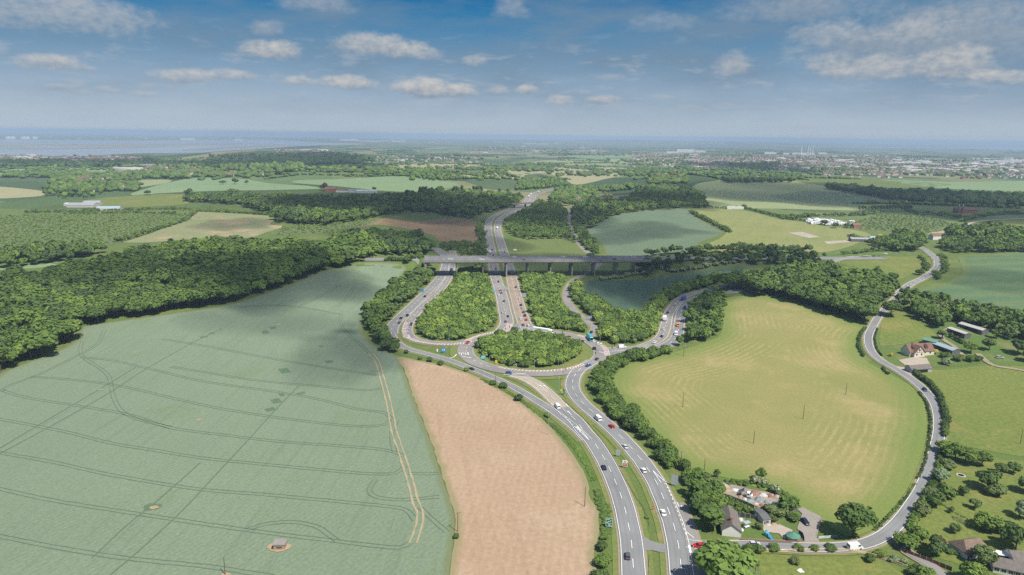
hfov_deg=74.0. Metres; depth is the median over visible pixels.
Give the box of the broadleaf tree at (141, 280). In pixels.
[138,278,148,285]
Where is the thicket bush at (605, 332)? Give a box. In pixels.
[595,327,611,340]
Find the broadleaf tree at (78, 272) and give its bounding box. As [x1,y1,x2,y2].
[66,269,92,274]
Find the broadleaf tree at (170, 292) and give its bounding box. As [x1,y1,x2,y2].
[166,290,175,307]
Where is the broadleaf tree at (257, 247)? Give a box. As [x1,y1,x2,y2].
[251,244,269,250]
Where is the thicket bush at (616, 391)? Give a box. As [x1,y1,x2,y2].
[609,387,618,394]
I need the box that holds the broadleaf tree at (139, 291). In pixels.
[133,288,151,293]
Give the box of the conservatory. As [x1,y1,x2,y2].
[993,550,1008,557]
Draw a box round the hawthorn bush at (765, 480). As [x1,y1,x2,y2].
[760,477,769,483]
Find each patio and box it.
[763,524,792,538]
[899,357,929,364]
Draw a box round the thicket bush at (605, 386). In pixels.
[594,381,614,391]
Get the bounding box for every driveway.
[797,507,822,541]
[897,366,913,375]
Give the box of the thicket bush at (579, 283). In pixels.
[569,280,582,286]
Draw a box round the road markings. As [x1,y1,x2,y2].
[389,195,944,574]
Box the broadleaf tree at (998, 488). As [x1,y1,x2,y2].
[984,482,1007,494]
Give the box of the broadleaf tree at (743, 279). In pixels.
[739,276,757,291]
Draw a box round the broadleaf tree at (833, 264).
[822,259,840,268]
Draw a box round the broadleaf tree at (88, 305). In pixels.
[83,303,95,321]
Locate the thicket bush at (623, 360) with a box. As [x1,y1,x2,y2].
[615,357,628,365]
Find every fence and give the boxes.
[723,493,754,507]
[738,513,755,518]
[767,548,907,566]
[901,548,952,570]
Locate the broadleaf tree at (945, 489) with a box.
[933,482,959,497]
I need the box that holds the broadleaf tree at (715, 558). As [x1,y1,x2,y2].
[692,542,759,574]
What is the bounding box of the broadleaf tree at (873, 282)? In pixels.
[863,278,882,285]
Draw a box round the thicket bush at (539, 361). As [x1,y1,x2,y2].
[536,357,546,366]
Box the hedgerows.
[24,199,1023,278]
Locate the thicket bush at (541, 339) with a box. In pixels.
[538,337,548,342]
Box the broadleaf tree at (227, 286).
[221,284,231,300]
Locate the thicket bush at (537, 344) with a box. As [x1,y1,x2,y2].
[529,341,542,348]
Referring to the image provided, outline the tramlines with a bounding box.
[0,279,448,574]
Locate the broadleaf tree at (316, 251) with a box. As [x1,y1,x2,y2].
[308,245,329,257]
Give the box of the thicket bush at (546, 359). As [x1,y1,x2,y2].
[541,356,549,364]
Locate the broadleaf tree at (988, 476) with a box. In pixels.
[974,470,1002,483]
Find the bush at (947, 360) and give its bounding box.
[941,357,952,364]
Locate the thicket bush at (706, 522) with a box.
[704,518,718,528]
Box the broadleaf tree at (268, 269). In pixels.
[256,265,278,285]
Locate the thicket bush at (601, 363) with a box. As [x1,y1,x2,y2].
[598,360,610,367]
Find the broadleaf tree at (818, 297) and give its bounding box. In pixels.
[810,291,829,307]
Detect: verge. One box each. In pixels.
[385,189,1012,574]
[450,328,612,379]
[473,338,593,369]
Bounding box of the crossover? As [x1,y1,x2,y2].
[642,535,666,552]
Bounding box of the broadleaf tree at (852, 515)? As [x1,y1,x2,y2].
[834,501,878,537]
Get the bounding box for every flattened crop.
[144,503,161,509]
[271,398,281,402]
[279,368,290,372]
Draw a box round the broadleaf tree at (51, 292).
[40,289,65,296]
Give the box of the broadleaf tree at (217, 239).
[210,236,222,243]
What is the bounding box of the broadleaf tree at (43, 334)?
[17,320,58,355]
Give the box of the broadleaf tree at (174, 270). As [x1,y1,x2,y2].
[168,267,187,276]
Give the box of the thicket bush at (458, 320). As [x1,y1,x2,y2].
[453,318,462,322]
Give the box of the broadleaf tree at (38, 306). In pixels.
[30,304,42,308]
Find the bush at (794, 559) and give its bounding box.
[790,556,800,564]
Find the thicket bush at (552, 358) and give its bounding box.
[548,354,555,362]
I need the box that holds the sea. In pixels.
[0,131,586,139]
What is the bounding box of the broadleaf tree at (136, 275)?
[123,270,150,281]
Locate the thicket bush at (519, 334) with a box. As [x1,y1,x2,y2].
[515,331,523,336]
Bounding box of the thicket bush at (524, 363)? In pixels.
[518,360,529,366]
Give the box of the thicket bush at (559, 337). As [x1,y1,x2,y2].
[553,335,563,340]
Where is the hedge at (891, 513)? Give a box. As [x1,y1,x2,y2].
[873,483,916,530]
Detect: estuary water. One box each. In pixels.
[0,139,361,155]
[802,146,1023,149]
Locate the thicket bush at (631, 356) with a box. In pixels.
[624,352,636,359]
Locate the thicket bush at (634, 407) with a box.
[627,402,640,412]
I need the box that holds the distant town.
[0,132,1023,175]
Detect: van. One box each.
[554,403,560,408]
[594,414,601,420]
[846,541,862,549]
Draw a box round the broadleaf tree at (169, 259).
[157,256,170,262]
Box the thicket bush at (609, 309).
[604,307,613,311]
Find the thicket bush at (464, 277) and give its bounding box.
[460,275,471,280]
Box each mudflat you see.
[0,143,256,148]
[183,144,297,150]
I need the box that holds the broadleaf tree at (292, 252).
[282,247,300,258]
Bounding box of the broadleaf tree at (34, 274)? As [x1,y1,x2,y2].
[22,270,44,277]
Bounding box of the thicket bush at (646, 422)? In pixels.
[641,418,649,426]
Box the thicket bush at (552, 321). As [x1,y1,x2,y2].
[548,319,556,324]
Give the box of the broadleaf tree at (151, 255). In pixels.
[144,253,163,259]
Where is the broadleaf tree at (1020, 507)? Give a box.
[1015,500,1023,516]
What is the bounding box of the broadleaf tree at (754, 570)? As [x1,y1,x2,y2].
[749,566,761,574]
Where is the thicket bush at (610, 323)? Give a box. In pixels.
[602,321,614,324]
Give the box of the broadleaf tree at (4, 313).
[0,310,11,317]
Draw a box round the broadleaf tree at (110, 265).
[95,259,120,271]
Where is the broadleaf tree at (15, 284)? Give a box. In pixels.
[9,281,24,288]
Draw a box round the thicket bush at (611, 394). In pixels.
[607,392,616,397]
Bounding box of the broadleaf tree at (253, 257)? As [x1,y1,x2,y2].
[241,252,261,262]
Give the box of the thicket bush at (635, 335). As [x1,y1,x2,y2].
[631,333,640,338]
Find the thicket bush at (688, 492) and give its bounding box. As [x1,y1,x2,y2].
[684,489,692,496]
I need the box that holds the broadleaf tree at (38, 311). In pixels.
[30,308,45,314]
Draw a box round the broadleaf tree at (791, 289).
[784,283,802,299]
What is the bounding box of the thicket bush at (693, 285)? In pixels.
[689,282,697,287]
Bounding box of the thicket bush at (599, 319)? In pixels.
[595,316,602,323]
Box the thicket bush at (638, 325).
[631,322,645,328]
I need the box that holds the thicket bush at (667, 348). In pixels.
[661,345,672,352]
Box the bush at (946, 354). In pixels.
[939,352,951,356]
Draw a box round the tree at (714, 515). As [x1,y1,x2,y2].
[699,505,725,531]
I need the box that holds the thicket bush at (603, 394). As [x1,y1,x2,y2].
[596,391,608,399]
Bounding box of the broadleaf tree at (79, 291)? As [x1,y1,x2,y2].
[73,288,88,295]
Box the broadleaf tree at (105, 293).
[93,290,115,299]
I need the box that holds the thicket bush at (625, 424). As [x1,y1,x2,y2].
[622,421,631,428]
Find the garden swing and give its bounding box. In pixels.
[743,520,750,527]
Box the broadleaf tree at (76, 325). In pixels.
[59,318,82,338]
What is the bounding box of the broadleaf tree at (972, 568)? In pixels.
[958,561,990,574]
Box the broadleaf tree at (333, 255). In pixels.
[329,249,346,265]
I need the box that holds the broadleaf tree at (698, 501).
[689,494,708,508]
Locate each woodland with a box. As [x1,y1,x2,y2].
[0,157,780,197]
[0,235,373,337]
[0,239,99,263]
[41,152,466,197]
[182,186,523,222]
[218,152,375,173]
[325,227,435,251]
[360,251,435,342]
[439,219,487,252]
[442,198,598,253]
[515,177,568,189]
[554,182,709,224]
[644,241,826,261]
[675,286,729,343]
[722,172,1023,205]
[728,260,901,313]
[869,220,1023,250]
[895,286,1023,334]
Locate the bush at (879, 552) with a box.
[873,548,887,556]
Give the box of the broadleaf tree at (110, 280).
[99,276,124,284]
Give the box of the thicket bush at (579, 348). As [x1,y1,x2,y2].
[572,346,582,351]
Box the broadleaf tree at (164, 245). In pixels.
[154,242,173,251]
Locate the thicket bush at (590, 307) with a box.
[584,304,596,310]
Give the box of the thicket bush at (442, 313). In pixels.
[438,311,445,316]
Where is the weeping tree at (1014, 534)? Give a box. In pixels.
[999,524,1023,549]
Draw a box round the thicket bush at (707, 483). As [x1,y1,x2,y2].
[698,479,712,487]
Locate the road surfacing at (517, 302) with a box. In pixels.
[507,273,529,323]
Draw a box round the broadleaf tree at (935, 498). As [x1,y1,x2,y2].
[926,491,945,505]
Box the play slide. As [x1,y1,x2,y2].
[764,530,772,539]
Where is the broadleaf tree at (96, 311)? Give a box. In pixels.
[85,304,107,322]
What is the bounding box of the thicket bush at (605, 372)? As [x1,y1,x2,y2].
[600,369,609,374]
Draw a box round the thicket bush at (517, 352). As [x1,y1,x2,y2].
[513,350,523,356]
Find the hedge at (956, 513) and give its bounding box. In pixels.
[941,504,971,520]
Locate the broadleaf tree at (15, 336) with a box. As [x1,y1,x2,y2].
[9,332,42,355]
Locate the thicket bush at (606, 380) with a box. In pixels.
[600,378,612,382]
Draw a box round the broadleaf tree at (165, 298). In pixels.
[158,292,172,310]
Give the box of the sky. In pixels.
[0,0,1023,142]
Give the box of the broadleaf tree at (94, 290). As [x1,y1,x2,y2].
[85,283,114,295]
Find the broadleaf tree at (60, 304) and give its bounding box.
[54,302,70,306]
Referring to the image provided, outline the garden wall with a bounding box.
[740,538,802,542]
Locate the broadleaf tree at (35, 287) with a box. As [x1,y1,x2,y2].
[19,283,47,293]
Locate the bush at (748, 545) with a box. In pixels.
[742,543,755,551]
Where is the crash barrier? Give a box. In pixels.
[562,399,649,523]
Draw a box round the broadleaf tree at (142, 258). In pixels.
[136,257,153,260]
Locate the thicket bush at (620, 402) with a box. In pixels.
[614,399,624,406]
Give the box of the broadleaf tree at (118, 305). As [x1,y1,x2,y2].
[106,298,124,317]
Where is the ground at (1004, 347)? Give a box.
[0,131,1023,574]
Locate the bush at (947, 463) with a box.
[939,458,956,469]
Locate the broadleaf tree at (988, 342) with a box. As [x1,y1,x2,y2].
[981,338,996,349]
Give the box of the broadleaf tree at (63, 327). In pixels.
[47,320,73,344]
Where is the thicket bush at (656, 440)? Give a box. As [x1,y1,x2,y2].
[649,437,658,446]
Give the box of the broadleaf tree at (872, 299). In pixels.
[859,294,879,305]
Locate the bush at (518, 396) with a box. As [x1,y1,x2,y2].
[514,394,523,399]
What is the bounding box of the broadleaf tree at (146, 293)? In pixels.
[140,291,159,296]
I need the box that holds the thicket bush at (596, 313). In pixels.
[592,310,602,317]
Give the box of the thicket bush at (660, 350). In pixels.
[655,348,663,354]
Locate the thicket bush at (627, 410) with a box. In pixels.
[615,406,631,414]
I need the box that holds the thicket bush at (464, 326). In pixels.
[458,324,470,328]
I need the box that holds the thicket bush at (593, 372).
[591,370,598,375]
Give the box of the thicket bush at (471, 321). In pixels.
[466,319,477,324]
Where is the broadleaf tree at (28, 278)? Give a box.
[24,276,32,283]
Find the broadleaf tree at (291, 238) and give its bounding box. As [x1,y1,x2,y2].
[283,235,302,241]
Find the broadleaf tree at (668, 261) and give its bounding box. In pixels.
[663,257,674,267]
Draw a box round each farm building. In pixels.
[726,206,743,208]
[848,237,868,241]
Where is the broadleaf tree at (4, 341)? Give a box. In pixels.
[0,338,7,343]
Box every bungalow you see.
[720,505,742,537]
[947,538,987,559]
[989,557,1023,574]
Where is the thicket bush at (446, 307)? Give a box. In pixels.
[441,304,452,309]
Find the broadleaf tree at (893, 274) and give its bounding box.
[888,272,898,277]
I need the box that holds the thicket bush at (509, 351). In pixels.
[505,349,514,353]
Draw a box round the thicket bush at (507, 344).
[497,341,509,346]
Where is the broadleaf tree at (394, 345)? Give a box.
[388,342,399,351]
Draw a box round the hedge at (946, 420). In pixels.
[913,369,951,436]
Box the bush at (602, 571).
[589,568,609,574]
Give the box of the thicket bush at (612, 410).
[608,407,617,417]
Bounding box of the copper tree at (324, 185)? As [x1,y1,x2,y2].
[320,182,327,187]
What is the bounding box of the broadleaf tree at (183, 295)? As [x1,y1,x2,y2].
[176,289,195,307]
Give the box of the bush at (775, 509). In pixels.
[763,503,788,515]
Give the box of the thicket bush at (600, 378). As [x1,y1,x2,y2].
[596,376,607,381]
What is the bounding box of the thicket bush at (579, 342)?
[572,339,581,345]
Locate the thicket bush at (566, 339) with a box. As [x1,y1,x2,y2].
[560,336,569,342]
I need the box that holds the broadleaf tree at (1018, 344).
[1010,338,1023,353]
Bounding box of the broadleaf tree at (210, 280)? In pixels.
[193,272,229,300]
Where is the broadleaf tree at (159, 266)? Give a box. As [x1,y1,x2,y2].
[153,263,170,270]
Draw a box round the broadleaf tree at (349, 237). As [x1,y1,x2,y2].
[334,234,360,242]
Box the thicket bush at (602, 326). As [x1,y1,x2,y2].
[598,324,609,329]
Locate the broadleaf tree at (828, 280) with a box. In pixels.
[816,276,837,284]
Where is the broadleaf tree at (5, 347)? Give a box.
[0,343,12,357]
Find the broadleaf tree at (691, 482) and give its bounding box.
[685,478,704,488]
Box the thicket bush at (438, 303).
[433,301,441,306]
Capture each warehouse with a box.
[180,138,194,139]
[341,139,358,140]
[675,149,694,151]
[976,160,1017,163]
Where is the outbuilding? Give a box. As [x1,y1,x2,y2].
[1001,549,1023,561]
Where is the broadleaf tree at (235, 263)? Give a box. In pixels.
[228,259,248,266]
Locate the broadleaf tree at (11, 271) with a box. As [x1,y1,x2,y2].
[0,264,26,279]
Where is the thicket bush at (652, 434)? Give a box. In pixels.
[647,431,658,437]
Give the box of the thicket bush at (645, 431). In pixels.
[638,426,650,439]
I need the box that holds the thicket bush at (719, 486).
[711,479,726,493]
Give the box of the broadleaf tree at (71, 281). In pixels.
[68,278,79,283]
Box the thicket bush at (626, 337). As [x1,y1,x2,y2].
[621,334,630,341]
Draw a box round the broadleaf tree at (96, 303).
[89,301,110,318]
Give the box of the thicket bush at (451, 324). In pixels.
[447,321,458,327]
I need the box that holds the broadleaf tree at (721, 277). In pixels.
[715,272,739,288]
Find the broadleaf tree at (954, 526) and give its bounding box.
[949,522,961,532]
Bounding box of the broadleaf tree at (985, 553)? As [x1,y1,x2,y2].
[972,543,999,564]
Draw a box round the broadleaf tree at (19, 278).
[9,275,25,285]
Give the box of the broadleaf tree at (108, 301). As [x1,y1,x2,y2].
[101,295,129,316]
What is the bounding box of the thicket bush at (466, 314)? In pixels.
[462,311,470,317]
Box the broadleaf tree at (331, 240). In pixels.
[321,236,341,242]
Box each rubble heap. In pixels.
[746,489,760,495]
[755,497,764,501]
[767,493,774,497]
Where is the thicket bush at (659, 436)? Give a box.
[651,434,662,439]
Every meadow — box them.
[508,237,585,274]
[754,553,903,574]
[836,256,922,279]
[879,310,936,346]
[922,366,1023,456]
[997,220,1023,226]
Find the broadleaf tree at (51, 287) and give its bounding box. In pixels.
[42,283,65,290]
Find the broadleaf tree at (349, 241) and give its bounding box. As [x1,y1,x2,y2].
[339,239,357,245]
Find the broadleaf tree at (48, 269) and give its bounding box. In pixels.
[42,263,69,272]
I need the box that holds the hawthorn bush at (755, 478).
[752,475,760,482]
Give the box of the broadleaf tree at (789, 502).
[778,494,799,511]
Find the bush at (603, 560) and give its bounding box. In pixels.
[593,553,612,566]
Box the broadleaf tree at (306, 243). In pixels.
[299,239,314,248]
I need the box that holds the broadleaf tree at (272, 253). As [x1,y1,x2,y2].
[262,249,284,258]
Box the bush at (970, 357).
[965,355,974,360]
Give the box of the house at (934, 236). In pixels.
[928,233,940,239]
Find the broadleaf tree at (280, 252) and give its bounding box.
[275,249,293,259]
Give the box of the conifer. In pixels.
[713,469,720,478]
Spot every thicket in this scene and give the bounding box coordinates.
[416,264,496,338]
[480,330,579,366]
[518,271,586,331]
[520,272,580,330]
[569,274,717,342]
[587,345,666,439]
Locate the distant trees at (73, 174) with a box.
[0,147,1023,203]
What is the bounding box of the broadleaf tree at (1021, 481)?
[1018,476,1023,486]
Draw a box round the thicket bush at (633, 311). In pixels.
[628,309,637,313]
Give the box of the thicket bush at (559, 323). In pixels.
[554,320,563,327]
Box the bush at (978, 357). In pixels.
[973,355,983,359]
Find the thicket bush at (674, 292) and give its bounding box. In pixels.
[668,289,677,295]
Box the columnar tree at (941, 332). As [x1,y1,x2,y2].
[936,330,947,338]
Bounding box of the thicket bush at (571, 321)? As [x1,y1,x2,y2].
[566,319,574,325]
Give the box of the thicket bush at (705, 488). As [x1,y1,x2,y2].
[689,482,711,493]
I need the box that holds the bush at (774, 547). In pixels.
[768,543,780,551]
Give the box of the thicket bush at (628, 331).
[617,328,631,333]
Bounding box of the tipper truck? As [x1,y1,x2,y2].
[737,488,752,498]
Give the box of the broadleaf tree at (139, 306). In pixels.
[126,298,149,316]
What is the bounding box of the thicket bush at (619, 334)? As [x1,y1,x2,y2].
[612,331,622,336]
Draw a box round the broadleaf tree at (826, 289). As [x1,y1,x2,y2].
[820,287,836,304]
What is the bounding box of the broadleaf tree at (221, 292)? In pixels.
[208,286,231,304]
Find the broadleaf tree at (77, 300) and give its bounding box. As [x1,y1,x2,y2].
[62,296,87,304]
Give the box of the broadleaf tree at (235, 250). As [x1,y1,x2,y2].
[232,245,245,253]
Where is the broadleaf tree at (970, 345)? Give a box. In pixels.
[962,341,978,352]
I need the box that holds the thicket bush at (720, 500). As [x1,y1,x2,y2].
[708,491,727,507]
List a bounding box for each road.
[364,258,418,263]
[387,248,448,333]
[391,334,591,440]
[402,250,464,344]
[485,188,553,329]
[494,190,553,328]
[509,375,567,407]
[553,407,645,574]
[563,206,600,335]
[565,360,688,574]
[608,284,735,350]
[610,289,744,354]
[653,257,885,259]
[671,502,704,574]
[685,293,944,551]
[834,255,870,261]
[889,531,947,574]
[895,247,940,293]
[968,218,1023,224]
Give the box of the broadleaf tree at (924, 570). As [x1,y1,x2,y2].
[914,565,936,574]
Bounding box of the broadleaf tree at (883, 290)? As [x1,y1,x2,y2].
[869,285,889,295]
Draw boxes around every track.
[368,353,423,542]
[939,328,964,354]
[975,353,1023,370]
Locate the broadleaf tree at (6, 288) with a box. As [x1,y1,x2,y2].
[0,280,18,293]
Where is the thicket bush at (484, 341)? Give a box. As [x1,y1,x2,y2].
[478,338,492,344]
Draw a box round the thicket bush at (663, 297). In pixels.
[657,295,668,301]
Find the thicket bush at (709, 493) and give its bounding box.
[705,491,717,499]
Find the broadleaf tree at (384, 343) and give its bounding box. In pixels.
[379,339,391,347]
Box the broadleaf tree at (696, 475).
[688,471,707,480]
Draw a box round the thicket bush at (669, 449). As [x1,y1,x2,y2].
[660,443,676,455]
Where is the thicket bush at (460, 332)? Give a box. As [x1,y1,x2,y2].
[454,328,467,338]
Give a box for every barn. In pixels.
[922,337,939,342]
[932,342,959,354]
[947,327,970,338]
[953,207,977,212]
[958,322,988,334]
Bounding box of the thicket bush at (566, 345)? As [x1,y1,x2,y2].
[559,342,571,348]
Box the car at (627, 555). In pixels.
[625,551,630,559]
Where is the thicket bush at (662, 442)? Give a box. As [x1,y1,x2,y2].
[657,438,671,447]
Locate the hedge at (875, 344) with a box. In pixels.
[873,327,882,355]
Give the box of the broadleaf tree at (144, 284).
[140,281,155,290]
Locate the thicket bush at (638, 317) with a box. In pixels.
[633,315,648,322]
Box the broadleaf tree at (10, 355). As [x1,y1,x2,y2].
[0,346,18,370]
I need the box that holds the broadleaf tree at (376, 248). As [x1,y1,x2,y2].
[364,243,382,256]
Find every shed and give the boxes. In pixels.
[66,203,98,207]
[83,201,102,204]
[96,206,122,210]
[336,189,348,191]
[348,189,363,192]
[356,190,376,192]
[754,509,771,523]
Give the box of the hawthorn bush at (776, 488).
[770,484,781,493]
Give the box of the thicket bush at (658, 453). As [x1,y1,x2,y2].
[652,447,664,458]
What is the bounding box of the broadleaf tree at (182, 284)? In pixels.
[175,281,193,288]
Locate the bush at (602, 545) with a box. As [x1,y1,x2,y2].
[596,540,607,550]
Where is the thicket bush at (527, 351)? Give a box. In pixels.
[524,348,531,354]
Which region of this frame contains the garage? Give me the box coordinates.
[904,364,932,372]
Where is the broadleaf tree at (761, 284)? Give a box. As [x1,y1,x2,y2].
[748,277,774,294]
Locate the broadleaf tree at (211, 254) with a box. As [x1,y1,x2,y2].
[203,251,222,257]
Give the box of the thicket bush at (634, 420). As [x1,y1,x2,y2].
[624,414,643,430]
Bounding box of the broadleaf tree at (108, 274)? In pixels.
[102,271,123,277]
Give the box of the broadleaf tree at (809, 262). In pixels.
[794,258,820,267]
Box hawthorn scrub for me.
[598,259,736,279]
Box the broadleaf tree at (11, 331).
[7,328,16,334]
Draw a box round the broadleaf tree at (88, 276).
[79,271,103,283]
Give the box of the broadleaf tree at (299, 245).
[287,242,305,249]
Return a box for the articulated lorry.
[532,326,552,332]
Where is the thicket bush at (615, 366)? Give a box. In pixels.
[605,362,618,369]
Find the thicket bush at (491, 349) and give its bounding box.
[484,346,499,353]
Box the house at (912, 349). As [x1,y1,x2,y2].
[901,342,934,356]
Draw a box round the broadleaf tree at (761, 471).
[755,467,766,477]
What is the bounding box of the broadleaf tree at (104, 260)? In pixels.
[100,257,122,263]
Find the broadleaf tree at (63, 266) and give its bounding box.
[57,262,71,270]
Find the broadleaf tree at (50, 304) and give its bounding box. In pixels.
[32,296,55,308]
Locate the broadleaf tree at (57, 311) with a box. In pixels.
[42,305,67,319]
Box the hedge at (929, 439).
[915,391,932,478]
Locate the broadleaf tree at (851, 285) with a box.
[846,282,862,290]
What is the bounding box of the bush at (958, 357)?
[952,355,964,359]
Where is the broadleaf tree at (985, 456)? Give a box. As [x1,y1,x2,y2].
[976,451,993,465]
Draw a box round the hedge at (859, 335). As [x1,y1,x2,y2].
[856,326,866,356]
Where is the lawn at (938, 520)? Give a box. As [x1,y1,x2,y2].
[915,460,1023,574]
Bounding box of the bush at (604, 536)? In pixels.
[600,533,608,538]
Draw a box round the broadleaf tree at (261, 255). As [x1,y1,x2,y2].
[256,252,267,258]
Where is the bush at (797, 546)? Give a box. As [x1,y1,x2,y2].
[792,542,805,551]
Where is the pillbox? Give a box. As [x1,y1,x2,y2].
[271,538,287,549]
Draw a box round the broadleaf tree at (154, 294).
[143,291,162,311]
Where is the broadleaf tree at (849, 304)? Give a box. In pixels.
[843,298,864,317]
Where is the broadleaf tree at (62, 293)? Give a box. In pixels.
[53,291,75,296]
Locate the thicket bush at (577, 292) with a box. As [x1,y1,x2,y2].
[568,289,582,295]
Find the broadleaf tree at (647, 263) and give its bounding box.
[643,257,652,269]
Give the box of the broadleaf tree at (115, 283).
[112,280,131,286]
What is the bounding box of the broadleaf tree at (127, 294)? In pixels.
[116,291,137,298]
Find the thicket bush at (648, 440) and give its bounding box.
[646,437,654,445]
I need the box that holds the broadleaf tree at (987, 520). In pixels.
[972,510,1005,530]
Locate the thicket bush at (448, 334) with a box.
[445,331,454,337]
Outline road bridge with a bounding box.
[511,202,539,207]
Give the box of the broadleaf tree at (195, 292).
[187,286,211,305]
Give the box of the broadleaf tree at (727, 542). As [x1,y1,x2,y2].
[701,538,741,547]
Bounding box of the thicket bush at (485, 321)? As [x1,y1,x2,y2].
[481,317,492,324]
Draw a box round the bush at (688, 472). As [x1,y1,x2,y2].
[680,467,694,479]
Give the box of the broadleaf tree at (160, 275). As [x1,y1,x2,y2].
[147,267,179,284]
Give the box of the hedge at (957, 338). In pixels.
[948,333,965,342]
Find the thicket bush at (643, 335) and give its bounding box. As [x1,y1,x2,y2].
[636,331,646,340]
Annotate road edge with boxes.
[364,189,1010,574]
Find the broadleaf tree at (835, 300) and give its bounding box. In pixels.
[822,294,846,313]
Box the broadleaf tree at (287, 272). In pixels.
[277,266,295,283]
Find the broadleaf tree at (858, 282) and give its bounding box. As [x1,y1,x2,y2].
[843,276,867,287]
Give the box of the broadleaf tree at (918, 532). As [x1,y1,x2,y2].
[906,525,929,540]
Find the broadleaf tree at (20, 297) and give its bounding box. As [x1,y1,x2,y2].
[10,290,41,303]
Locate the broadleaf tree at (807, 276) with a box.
[794,270,811,279]
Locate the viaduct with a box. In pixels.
[423,255,652,276]
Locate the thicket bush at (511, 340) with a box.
[503,335,518,343]
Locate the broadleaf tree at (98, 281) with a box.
[91,278,102,286]
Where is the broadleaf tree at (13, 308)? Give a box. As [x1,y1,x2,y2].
[0,302,33,315]
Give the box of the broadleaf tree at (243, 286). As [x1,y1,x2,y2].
[236,283,250,298]
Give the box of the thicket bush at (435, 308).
[430,306,440,310]
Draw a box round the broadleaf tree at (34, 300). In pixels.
[26,295,55,304]
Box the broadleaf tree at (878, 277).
[869,275,888,281]
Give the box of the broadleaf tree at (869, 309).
[853,302,878,321]
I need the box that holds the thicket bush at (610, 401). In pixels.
[605,399,615,404]
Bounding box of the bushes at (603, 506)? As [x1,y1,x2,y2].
[593,488,612,534]
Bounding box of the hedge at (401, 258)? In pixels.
[384,253,420,260]
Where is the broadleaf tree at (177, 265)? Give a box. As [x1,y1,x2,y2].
[164,261,182,268]
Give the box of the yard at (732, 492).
[723,484,778,506]
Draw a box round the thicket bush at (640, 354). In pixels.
[636,350,647,360]
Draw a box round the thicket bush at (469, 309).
[465,307,475,312]
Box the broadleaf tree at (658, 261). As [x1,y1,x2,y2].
[651,256,662,266]
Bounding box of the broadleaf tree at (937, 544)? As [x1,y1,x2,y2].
[927,534,949,554]
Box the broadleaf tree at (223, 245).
[219,241,238,249]
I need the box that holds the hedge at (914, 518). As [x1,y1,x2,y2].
[905,448,945,527]
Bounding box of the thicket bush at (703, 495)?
[691,491,708,497]
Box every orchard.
[0,214,186,246]
[271,213,396,235]
[819,213,950,232]
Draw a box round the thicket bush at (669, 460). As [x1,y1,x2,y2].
[662,454,677,466]
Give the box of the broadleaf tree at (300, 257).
[293,253,314,261]
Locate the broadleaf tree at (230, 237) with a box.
[223,235,242,240]
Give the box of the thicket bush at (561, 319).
[555,317,564,323]
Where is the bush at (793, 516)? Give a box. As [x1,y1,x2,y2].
[787,512,799,520]
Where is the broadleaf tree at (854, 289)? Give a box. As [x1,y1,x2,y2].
[846,287,858,292]
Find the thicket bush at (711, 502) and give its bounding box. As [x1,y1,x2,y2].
[708,500,719,508]
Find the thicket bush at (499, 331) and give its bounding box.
[494,329,505,334]
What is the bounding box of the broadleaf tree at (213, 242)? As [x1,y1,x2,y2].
[206,239,218,247]
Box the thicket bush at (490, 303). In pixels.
[484,300,495,306]
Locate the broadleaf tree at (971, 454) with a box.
[956,447,979,463]
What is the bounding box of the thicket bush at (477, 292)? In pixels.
[471,290,481,294]
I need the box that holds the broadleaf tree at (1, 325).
[0,318,8,329]
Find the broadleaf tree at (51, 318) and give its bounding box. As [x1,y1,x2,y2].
[45,316,59,321]
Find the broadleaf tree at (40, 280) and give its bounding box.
[22,277,51,284]
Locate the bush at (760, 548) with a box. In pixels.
[752,543,766,552]
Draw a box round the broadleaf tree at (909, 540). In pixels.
[893,531,918,549]
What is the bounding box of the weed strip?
[480,379,597,480]
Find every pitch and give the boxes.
[790,232,818,237]
[825,240,849,243]
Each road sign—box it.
[606,518,612,526]
[622,460,627,466]
[671,475,677,485]
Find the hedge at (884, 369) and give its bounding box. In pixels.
[881,365,889,373]
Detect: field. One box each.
[0,167,120,173]
[0,187,45,198]
[0,209,191,215]
[0,262,57,269]
[0,262,453,574]
[81,194,200,207]
[121,212,281,242]
[130,179,171,186]
[131,178,319,194]
[292,176,457,191]
[312,162,361,166]
[359,218,478,245]
[393,163,477,168]
[397,356,598,574]
[440,166,634,184]
[532,159,651,164]
[567,154,630,157]
[582,265,750,310]
[587,208,721,255]
[613,295,926,535]
[688,209,869,251]
[693,180,891,209]
[796,176,951,187]
[881,179,1023,190]
[915,205,1023,214]
[920,252,1023,310]
[928,231,950,237]
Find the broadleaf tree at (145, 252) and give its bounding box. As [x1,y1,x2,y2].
[138,251,155,255]
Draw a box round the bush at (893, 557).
[888,555,899,561]
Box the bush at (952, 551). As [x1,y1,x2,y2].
[947,547,959,554]
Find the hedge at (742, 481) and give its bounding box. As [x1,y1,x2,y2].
[724,479,788,493]
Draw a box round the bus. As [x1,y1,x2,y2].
[586,333,592,340]
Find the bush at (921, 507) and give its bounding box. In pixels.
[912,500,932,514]
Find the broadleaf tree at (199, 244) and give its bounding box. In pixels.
[190,238,212,251]
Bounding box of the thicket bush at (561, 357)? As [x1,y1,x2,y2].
[554,353,566,363]
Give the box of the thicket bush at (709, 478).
[703,474,718,483]
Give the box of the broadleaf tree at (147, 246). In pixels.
[137,243,154,250]
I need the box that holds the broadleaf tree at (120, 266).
[115,264,126,269]
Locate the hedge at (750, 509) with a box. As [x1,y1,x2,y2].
[728,498,753,513]
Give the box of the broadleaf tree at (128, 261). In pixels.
[125,259,137,265]
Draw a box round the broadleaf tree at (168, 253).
[160,250,180,255]
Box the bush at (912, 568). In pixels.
[907,563,921,573]

